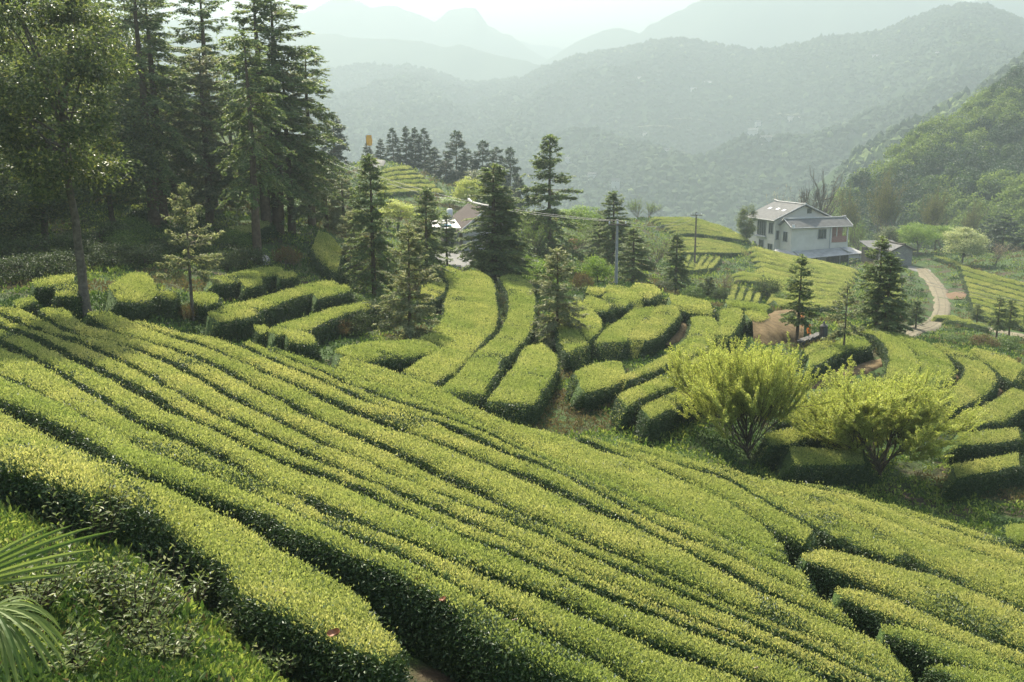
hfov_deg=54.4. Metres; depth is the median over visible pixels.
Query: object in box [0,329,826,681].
tea hedge
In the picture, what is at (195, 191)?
fir tree
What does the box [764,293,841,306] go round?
tea hedge
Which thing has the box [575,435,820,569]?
tea hedge
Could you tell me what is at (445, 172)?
broadleaf tree
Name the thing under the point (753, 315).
tea hedge
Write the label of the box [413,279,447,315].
tea hedge
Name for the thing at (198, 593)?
tea shrub
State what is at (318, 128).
fir tree
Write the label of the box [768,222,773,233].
window
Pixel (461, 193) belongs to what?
broadleaf tree
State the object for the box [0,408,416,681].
tea hedge
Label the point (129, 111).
broadleaf tree
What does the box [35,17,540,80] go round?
distant range
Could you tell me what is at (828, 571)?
tea hedge
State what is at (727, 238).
tea hedge
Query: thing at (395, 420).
tea hedge
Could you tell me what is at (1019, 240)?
fir tree
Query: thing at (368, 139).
banner
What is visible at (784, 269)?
tea hedge
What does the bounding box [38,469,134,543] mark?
tea shrub
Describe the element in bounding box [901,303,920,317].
bush
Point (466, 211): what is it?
cottage
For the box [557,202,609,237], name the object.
broadleaf tree
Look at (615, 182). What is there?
house
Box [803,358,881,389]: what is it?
earth path
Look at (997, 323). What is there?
fir tree
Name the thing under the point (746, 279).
tea hedge
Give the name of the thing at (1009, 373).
tea hedge
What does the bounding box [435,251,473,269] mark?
courtyard
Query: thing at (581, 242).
spring tree
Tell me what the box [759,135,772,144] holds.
house
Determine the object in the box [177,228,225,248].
bush
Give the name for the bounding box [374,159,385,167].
ridge road
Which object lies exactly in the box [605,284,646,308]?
tea hedge
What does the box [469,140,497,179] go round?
fir tree
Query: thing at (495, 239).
fir tree
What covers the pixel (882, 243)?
fir tree
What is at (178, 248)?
bush
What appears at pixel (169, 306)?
tea hedge
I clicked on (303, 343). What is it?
tea hedge
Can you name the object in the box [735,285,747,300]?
tea hedge
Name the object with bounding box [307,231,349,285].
tea hedge
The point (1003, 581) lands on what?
tea hedge
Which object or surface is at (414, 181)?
tea hedge
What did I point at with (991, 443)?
tea hedge
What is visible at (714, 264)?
tea hedge
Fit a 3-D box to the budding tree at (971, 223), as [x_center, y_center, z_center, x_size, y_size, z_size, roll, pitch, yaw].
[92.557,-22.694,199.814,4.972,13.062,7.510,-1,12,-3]
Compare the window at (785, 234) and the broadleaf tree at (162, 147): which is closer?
the broadleaf tree at (162, 147)
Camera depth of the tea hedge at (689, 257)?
113.80 m
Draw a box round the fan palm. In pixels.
[0,525,113,681]
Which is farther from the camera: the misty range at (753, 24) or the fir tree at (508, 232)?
the misty range at (753, 24)
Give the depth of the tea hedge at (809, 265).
133.22 m
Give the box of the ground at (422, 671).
[0,85,1023,681]
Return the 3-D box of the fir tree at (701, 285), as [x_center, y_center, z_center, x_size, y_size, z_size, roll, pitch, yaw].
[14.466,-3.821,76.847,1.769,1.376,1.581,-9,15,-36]
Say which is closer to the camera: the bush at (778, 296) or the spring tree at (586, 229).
the bush at (778, 296)
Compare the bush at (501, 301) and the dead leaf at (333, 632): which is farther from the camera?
the bush at (501, 301)
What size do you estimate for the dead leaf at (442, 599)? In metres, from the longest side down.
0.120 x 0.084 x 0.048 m
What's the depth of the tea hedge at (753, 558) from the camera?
21.09 m
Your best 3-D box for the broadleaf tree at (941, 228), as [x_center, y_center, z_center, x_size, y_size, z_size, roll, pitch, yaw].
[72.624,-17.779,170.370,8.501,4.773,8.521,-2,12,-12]
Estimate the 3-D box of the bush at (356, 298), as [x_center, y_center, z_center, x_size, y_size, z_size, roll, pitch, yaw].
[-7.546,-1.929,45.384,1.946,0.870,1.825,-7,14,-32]
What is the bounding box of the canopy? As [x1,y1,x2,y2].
[840,247,860,263]
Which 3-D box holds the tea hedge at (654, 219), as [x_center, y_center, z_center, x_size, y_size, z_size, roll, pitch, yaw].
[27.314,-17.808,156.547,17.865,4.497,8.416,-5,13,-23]
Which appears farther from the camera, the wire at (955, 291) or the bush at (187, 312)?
the wire at (955, 291)
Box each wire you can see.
[315,150,619,220]
[338,165,603,220]
[901,277,1021,303]
[903,275,1021,300]
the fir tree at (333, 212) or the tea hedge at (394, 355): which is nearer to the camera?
the tea hedge at (394, 355)
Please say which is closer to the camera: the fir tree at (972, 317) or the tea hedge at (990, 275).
the fir tree at (972, 317)
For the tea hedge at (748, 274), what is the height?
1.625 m
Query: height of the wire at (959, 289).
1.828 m
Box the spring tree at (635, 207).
[626,193,642,216]
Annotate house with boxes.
[587,172,596,177]
[611,178,619,191]
[747,128,758,135]
[755,120,761,126]
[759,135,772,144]
[786,115,799,121]
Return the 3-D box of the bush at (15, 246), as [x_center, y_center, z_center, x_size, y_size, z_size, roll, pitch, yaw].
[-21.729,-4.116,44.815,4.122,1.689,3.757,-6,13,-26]
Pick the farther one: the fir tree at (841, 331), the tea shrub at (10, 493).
the fir tree at (841, 331)
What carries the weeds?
on the ground at (422, 671)
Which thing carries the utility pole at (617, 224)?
on the ground at (422, 671)
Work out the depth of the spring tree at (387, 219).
83.54 m
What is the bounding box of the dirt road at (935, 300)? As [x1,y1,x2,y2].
[900,268,950,336]
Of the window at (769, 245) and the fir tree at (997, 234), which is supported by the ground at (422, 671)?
the fir tree at (997, 234)
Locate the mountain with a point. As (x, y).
(854, 141)
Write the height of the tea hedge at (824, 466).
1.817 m
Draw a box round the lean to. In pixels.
[859,240,893,262]
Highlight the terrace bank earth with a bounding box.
[663,321,686,346]
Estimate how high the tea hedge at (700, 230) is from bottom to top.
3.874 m
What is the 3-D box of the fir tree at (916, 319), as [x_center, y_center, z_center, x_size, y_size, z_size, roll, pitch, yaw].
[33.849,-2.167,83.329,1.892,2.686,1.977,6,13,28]
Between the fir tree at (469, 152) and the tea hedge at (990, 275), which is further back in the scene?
the fir tree at (469, 152)
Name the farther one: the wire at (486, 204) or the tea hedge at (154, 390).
the wire at (486, 204)
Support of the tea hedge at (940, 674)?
on the ground at (422, 671)
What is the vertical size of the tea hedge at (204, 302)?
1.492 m
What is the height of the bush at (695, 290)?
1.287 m
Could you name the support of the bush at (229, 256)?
on the ground at (422, 671)
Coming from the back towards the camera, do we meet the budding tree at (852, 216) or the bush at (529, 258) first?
the budding tree at (852, 216)
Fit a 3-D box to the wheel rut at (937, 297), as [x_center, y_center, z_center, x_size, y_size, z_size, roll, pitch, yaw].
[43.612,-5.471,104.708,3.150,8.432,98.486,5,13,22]
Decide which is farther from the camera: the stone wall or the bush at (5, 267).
the stone wall
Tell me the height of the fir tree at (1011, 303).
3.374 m
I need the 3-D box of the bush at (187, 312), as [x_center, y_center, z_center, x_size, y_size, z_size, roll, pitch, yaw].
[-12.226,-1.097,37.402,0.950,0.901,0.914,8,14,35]
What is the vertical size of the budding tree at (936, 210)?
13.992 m
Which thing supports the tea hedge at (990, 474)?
on the ground at (422, 671)
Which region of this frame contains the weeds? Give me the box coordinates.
[0,495,315,681]
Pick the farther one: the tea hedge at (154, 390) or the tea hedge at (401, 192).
the tea hedge at (401, 192)
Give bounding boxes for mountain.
[124,14,1023,221]
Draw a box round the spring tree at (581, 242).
[564,227,596,257]
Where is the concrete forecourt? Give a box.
[907,265,930,270]
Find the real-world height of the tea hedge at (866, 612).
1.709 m
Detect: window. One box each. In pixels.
[756,220,766,235]
[767,243,772,249]
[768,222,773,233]
[775,230,778,239]
[783,231,787,241]
[818,229,826,238]
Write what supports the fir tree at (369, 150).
on the ground at (422, 671)
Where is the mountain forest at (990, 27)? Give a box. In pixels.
[5,1,1023,231]
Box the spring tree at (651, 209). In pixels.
[643,201,666,216]
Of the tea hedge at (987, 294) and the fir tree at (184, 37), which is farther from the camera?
the tea hedge at (987, 294)
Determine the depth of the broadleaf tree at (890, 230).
171.72 m
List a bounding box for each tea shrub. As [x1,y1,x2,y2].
[0,521,80,611]
[9,492,46,513]
[24,615,113,673]
[36,549,131,602]
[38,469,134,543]
[58,539,204,636]
[112,606,214,660]
[144,509,155,544]
[167,562,182,580]
[172,560,213,609]
[208,605,241,640]
[244,627,302,676]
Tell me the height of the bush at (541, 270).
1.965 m
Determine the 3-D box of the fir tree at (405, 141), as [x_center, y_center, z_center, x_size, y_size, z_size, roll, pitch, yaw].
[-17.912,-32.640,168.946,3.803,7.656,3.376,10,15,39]
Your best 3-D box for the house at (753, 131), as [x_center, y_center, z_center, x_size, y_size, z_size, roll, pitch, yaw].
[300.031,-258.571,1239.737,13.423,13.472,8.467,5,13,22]
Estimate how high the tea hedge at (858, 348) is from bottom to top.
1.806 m
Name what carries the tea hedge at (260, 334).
on the ground at (422, 671)
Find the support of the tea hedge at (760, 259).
on the ground at (422, 671)
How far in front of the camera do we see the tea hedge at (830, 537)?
24.21 m
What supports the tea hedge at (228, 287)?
on the ground at (422, 671)
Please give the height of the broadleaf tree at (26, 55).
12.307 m
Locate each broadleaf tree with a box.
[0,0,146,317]
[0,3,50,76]
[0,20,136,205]
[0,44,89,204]
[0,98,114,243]
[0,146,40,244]
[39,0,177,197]
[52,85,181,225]
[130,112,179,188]
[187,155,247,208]
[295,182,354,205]
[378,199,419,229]
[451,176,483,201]
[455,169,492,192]
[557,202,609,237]
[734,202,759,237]
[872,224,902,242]
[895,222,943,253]
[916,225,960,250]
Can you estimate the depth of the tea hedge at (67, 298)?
34.28 m
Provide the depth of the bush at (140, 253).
45.56 m
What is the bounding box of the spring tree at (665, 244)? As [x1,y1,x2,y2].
[628,230,681,269]
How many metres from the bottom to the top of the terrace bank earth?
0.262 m
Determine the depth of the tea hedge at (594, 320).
47.35 m
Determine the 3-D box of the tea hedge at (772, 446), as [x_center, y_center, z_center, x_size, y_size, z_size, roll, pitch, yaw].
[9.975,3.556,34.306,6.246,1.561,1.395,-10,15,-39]
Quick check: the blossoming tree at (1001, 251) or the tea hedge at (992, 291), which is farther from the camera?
the blossoming tree at (1001, 251)
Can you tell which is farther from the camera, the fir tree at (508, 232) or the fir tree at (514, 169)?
the fir tree at (514, 169)
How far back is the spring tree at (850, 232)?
172.18 m
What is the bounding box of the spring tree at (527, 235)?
[511,208,554,259]
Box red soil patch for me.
[946,292,965,298]
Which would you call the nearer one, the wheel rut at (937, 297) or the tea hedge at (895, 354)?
the tea hedge at (895, 354)
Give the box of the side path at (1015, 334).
[988,327,1023,337]
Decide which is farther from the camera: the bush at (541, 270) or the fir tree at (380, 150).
the fir tree at (380, 150)
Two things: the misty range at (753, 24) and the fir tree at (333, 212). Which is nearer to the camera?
the fir tree at (333, 212)
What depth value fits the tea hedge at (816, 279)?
115.94 m
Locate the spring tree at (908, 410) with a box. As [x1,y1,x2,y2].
[773,355,990,478]
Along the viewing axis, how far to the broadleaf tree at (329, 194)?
75.24 m
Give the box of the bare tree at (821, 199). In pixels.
[794,165,843,214]
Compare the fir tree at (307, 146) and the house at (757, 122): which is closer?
the fir tree at (307, 146)
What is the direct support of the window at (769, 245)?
in the farmhouse
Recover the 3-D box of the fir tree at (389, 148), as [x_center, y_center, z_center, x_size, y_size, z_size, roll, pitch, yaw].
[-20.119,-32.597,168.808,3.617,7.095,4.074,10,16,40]
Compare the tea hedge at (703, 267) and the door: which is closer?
the tea hedge at (703, 267)
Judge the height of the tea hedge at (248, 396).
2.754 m
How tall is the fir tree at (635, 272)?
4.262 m
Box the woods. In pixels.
[822,62,1023,260]
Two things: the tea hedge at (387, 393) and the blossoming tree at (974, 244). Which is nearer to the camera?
the tea hedge at (387, 393)
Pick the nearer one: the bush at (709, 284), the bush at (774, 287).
the bush at (709, 284)
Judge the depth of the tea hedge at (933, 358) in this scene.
47.04 m
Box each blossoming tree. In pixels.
[719,272,741,290]
[940,225,992,263]
[987,239,1022,266]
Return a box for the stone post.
[819,321,827,340]
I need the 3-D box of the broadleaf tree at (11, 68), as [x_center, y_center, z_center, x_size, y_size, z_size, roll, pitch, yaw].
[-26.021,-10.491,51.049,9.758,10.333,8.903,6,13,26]
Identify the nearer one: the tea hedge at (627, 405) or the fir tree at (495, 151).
the tea hedge at (627, 405)
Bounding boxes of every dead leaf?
[327,628,339,636]
[439,596,445,601]
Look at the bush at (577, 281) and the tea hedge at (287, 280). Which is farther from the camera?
the bush at (577, 281)
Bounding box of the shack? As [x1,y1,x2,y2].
[432,219,460,250]
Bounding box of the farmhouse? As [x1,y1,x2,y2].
[746,199,860,263]
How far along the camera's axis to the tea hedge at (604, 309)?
52.83 m
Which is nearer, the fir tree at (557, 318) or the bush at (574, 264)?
the fir tree at (557, 318)
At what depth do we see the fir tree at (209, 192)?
57.99 m
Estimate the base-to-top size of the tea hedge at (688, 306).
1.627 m
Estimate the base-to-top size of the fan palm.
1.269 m
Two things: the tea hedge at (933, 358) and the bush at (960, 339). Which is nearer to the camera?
the tea hedge at (933, 358)
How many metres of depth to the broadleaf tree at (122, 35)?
66.28 m
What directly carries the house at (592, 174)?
on the mountain
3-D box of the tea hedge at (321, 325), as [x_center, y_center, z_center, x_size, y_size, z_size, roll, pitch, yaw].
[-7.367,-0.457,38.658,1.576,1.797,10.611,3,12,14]
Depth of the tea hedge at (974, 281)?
123.82 m
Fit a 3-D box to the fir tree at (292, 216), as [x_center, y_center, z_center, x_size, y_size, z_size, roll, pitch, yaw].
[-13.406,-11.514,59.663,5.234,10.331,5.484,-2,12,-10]
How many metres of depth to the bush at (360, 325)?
40.20 m
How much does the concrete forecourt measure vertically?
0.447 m
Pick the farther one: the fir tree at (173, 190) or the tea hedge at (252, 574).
the fir tree at (173, 190)
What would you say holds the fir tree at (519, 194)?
on the ground at (422, 671)
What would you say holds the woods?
on the wooded hillside at (988, 196)
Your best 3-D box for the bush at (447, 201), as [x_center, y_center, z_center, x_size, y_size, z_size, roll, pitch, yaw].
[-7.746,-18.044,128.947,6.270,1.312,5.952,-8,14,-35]
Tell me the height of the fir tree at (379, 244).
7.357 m
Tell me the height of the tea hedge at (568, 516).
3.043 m
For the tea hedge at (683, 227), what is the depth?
148.27 m
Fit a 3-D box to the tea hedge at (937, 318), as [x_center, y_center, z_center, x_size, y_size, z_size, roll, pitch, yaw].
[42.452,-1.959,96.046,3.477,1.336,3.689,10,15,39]
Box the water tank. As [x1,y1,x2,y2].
[447,209,452,219]
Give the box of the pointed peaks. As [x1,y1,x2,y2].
[120,0,547,64]
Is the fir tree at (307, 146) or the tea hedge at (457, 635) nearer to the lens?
the tea hedge at (457, 635)
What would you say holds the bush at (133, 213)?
on the ground at (422, 671)
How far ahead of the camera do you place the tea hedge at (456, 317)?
47.53 m
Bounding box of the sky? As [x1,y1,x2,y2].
[17,0,977,48]
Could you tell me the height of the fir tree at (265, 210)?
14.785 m
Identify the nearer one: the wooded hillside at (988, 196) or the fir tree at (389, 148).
the fir tree at (389, 148)
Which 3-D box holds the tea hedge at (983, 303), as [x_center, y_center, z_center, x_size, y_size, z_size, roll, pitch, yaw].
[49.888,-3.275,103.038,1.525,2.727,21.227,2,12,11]
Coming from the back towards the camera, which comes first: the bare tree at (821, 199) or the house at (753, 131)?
the house at (753, 131)
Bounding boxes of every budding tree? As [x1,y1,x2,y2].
[836,183,862,249]
[862,163,918,232]
[864,173,902,239]
[912,187,950,249]
[919,180,954,249]
[960,196,989,236]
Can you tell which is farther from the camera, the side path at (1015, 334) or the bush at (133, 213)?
the side path at (1015, 334)
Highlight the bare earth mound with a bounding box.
[752,310,804,345]
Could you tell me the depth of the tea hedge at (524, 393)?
32.00 m
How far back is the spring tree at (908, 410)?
32.40 m
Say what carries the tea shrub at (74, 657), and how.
on the ground at (422, 671)
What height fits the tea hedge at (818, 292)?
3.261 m
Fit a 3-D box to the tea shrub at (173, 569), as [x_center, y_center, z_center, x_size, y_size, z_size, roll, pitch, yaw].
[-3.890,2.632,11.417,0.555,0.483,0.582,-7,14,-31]
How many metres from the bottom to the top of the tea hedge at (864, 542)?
1.479 m
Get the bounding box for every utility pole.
[608,219,626,284]
[691,212,701,263]
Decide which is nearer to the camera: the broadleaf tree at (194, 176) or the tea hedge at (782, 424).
the tea hedge at (782, 424)
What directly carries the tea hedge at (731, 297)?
on the ground at (422, 671)
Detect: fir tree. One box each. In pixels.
[91,0,209,226]
[99,0,217,222]
[142,94,194,201]
[155,182,224,321]
[158,75,201,195]
[162,0,257,211]
[163,46,250,223]
[192,33,252,197]
[209,0,337,236]
[211,0,314,225]
[211,29,296,264]
[247,59,333,233]
[283,52,354,226]
[301,159,347,228]
[319,111,350,165]
[327,175,360,232]
[332,208,383,278]
[339,153,403,298]
[359,143,374,160]
[371,222,443,341]
[375,138,388,160]
[383,127,402,165]
[395,126,415,166]
[398,186,455,282]
[407,127,423,171]
[415,128,433,173]
[422,147,442,176]
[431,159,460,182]
[435,213,459,265]
[438,130,473,180]
[448,163,536,280]
[452,148,478,185]
[462,185,538,276]
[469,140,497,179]
[485,147,512,190]
[499,147,522,195]
[510,173,531,213]
[515,134,588,265]
[526,246,591,350]
[580,218,610,267]
[586,190,639,270]
[610,227,663,286]
[655,233,697,293]
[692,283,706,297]
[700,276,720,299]
[778,254,821,344]
[821,284,865,345]
[850,235,907,325]
[856,253,917,334]
[906,299,927,328]
[968,304,986,322]
[976,218,1005,251]
[983,213,1019,249]
[983,296,1011,338]
[999,298,1021,335]
[1006,228,1023,250]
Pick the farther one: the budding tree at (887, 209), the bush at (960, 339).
the budding tree at (887, 209)
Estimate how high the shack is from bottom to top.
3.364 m
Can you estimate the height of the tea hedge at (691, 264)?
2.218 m
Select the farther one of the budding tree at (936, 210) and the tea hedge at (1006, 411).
the budding tree at (936, 210)
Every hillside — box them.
[735,62,1019,234]
[855,96,1023,247]
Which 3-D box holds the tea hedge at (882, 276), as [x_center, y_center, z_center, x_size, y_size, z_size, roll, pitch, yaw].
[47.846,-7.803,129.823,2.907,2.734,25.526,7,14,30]
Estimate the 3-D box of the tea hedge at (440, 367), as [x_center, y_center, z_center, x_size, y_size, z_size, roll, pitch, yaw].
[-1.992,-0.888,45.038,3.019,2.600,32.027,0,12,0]
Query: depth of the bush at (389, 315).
42.08 m
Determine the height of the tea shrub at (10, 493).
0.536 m
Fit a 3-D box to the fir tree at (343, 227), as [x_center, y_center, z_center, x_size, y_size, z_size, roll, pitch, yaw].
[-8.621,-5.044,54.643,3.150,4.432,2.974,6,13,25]
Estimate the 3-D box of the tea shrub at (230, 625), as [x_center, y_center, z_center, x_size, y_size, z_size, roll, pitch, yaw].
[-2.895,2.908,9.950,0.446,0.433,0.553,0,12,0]
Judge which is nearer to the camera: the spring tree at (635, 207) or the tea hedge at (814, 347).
the tea hedge at (814, 347)
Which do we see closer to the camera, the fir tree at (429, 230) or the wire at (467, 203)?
the fir tree at (429, 230)
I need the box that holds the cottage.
[453,198,521,251]
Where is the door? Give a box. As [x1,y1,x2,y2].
[758,239,763,246]
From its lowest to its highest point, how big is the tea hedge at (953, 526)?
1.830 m
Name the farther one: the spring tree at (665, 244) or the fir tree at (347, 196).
the spring tree at (665, 244)
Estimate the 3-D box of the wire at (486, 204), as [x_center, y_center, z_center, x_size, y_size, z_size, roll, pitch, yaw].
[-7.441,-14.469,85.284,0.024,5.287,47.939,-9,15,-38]
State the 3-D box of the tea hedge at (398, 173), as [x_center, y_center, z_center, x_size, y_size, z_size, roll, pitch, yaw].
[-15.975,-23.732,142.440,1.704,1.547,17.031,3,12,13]
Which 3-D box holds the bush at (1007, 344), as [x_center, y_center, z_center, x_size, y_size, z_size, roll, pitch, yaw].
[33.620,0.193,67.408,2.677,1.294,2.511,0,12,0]
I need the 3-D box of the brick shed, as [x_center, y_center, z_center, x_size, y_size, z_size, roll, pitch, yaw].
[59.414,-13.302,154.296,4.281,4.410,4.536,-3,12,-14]
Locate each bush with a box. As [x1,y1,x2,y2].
[0,230,73,261]
[0,252,52,282]
[15,246,94,277]
[35,229,107,258]
[72,240,133,266]
[111,240,179,267]
[147,234,200,253]
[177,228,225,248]
[178,301,198,320]
[211,249,246,269]
[217,226,251,248]
[219,245,274,268]
[270,243,303,265]
[336,318,354,335]
[345,294,402,328]
[346,307,375,334]
[348,291,366,302]
[434,197,479,205]
[497,292,505,303]
[500,304,506,317]
[521,258,559,284]
[522,251,541,267]
[560,258,595,278]
[569,271,597,290]
[574,254,619,281]
[655,280,676,291]
[679,284,708,298]
[708,286,735,300]
[746,276,786,297]
[772,290,796,299]
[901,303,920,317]
[936,332,975,343]
[966,333,1001,346]
[992,335,1023,351]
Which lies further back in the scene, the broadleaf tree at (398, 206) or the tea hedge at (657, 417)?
the broadleaf tree at (398, 206)
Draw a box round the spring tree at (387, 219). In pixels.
[376,215,398,225]
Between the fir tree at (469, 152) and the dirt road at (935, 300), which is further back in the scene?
the fir tree at (469, 152)
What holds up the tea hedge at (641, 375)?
on the ground at (422, 671)
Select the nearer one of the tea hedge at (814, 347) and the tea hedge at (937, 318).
the tea hedge at (814, 347)
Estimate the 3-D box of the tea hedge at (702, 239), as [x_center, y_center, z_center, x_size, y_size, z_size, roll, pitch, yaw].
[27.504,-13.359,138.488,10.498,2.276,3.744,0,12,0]
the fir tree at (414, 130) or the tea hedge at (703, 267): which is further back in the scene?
the fir tree at (414, 130)
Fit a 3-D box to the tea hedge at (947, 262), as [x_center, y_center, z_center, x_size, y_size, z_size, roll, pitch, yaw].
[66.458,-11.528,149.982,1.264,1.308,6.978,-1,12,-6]
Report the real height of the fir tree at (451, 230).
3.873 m
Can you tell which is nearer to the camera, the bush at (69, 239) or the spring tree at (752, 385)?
the spring tree at (752, 385)
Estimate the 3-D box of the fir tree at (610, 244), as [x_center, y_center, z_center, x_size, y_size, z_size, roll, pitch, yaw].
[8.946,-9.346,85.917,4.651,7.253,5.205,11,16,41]
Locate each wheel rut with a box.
[906,268,939,330]
[906,268,945,334]
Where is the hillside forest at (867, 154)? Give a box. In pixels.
[747,50,1023,238]
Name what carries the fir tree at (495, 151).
on the ground at (422, 671)
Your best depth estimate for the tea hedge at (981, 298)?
110.93 m
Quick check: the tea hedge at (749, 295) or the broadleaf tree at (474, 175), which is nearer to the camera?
the tea hedge at (749, 295)
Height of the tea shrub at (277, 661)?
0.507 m
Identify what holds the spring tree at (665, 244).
on the ground at (422, 671)
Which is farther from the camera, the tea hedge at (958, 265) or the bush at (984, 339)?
the tea hedge at (958, 265)
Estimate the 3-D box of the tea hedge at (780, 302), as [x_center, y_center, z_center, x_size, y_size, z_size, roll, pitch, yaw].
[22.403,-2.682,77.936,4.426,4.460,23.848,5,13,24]
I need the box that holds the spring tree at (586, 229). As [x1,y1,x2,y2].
[578,213,607,252]
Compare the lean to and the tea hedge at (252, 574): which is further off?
the lean to
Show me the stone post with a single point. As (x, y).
(823, 331)
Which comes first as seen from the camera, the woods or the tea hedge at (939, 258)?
the tea hedge at (939, 258)
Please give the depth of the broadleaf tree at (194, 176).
69.30 m
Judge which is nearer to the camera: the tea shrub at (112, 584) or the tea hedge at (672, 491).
the tea shrub at (112, 584)
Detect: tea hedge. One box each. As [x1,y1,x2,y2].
[0,304,882,681]
[0,314,859,681]
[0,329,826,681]
[0,344,750,681]
[0,375,634,681]
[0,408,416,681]
[12,295,42,317]
[27,272,90,307]
[38,306,904,681]
[50,281,82,318]
[82,308,920,681]
[101,271,160,321]
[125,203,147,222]
[134,319,859,635]
[156,289,183,321]
[188,291,223,323]
[198,279,338,342]
[203,266,285,301]
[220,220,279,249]
[233,305,267,341]
[237,275,269,301]
[239,339,821,601]
[253,324,269,347]
[265,301,379,348]
[267,345,795,570]
[272,270,301,294]
[282,327,322,361]
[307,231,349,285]
[308,284,354,314]
[327,337,444,373]
[334,355,790,564]
[376,187,444,198]
[378,170,418,178]
[378,183,437,191]
[379,174,424,182]
[380,179,430,185]
[381,165,411,173]
[402,270,501,387]
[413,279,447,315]
[419,264,479,347]
[437,273,538,410]
[482,342,561,427]
[552,317,591,374]
[563,360,627,411]
[568,300,605,357]
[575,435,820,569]
[582,285,607,300]
[582,295,617,325]
[591,306,655,362]
[602,292,632,319]
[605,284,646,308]
[606,356,704,432]
[615,436,849,555]
[617,341,708,394]
[627,303,682,360]
[630,282,663,308]
[633,387,703,446]
[650,216,715,223]
[654,219,732,230]
[658,222,733,232]
[663,225,740,235]
[663,293,717,323]
[667,227,744,237]
[670,230,750,245]
[674,237,748,253]
[675,315,718,350]
[677,245,746,254]
[678,254,692,276]
[679,249,745,257]
[682,240,746,252]
[682,243,745,254]
[682,454,913,570]
[687,255,699,274]
[693,256,706,275]
[699,256,714,275]
[707,256,721,273]
[713,307,745,354]
[713,460,1023,611]
[719,299,773,313]
[725,284,738,300]
[729,271,762,279]
[730,276,763,286]
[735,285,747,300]
[743,308,768,334]
[744,287,753,302]
[748,246,859,273]
[749,251,857,279]
[751,255,855,282]
[751,290,763,303]
[751,421,838,469]
[753,262,853,286]
[757,267,851,289]
[760,271,848,292]
[760,276,846,297]
[763,474,1023,568]
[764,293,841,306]
[765,288,841,301]
[765,297,839,312]
[765,396,825,435]
[766,282,843,298]
[776,445,877,489]
[781,479,1023,554]
[794,546,1023,654]
[795,339,835,372]
[796,334,874,384]
[828,585,1023,668]
[830,323,921,385]
[864,273,902,286]
[864,278,902,291]
[869,324,957,393]
[875,617,1023,681]
[919,658,1023,681]
[930,315,963,321]
[932,255,954,262]
[933,341,999,423]
[934,450,1023,501]
[937,426,1023,465]
[940,259,962,265]
[941,318,972,325]
[944,387,1023,443]
[952,263,970,269]
[952,320,991,333]
[957,265,1023,287]
[958,271,1023,291]
[961,277,1023,296]
[962,282,1023,301]
[964,287,1023,306]
[965,292,1023,311]
[967,299,1023,317]
[967,347,1023,392]
[969,304,1023,324]
[970,309,1023,331]
[999,522,1023,550]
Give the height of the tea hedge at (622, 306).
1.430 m
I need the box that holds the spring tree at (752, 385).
[660,329,848,458]
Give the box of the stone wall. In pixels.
[797,332,818,345]
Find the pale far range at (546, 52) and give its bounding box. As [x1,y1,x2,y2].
[518,40,563,58]
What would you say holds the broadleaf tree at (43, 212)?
on the ground at (422, 671)
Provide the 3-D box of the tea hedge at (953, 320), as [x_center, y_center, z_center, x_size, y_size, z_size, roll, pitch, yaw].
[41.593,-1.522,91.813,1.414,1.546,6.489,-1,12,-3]
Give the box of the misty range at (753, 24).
[539,0,1023,65]
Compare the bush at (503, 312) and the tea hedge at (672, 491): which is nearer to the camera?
the tea hedge at (672, 491)
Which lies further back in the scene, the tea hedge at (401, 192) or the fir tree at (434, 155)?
the fir tree at (434, 155)
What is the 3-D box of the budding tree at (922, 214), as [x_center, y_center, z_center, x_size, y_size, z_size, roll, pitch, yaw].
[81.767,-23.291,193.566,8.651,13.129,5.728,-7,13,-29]
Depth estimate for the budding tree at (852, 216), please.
184.05 m
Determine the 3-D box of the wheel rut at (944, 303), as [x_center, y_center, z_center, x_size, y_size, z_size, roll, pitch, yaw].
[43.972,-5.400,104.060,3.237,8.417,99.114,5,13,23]
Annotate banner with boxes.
[366,135,371,155]
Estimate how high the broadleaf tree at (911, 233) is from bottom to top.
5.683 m
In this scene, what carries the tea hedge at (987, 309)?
on the ground at (422, 671)
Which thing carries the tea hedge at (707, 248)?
on the ground at (422, 671)
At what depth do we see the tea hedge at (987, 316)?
92.50 m
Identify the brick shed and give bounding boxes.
[875,240,916,265]
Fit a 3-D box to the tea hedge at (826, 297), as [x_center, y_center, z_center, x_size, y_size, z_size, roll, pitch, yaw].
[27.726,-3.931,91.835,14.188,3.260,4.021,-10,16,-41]
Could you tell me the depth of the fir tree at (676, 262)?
76.06 m
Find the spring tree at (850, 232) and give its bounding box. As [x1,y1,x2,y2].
[842,214,868,258]
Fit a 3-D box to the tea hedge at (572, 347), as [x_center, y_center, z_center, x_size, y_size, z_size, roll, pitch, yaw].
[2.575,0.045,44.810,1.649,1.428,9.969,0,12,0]
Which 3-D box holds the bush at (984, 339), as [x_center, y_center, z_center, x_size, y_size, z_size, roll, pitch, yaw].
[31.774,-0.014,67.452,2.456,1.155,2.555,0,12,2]
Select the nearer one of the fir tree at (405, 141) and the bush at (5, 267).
the bush at (5, 267)
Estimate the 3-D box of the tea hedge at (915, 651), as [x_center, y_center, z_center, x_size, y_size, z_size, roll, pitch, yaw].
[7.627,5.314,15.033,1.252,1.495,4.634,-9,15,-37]
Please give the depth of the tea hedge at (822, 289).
104.82 m

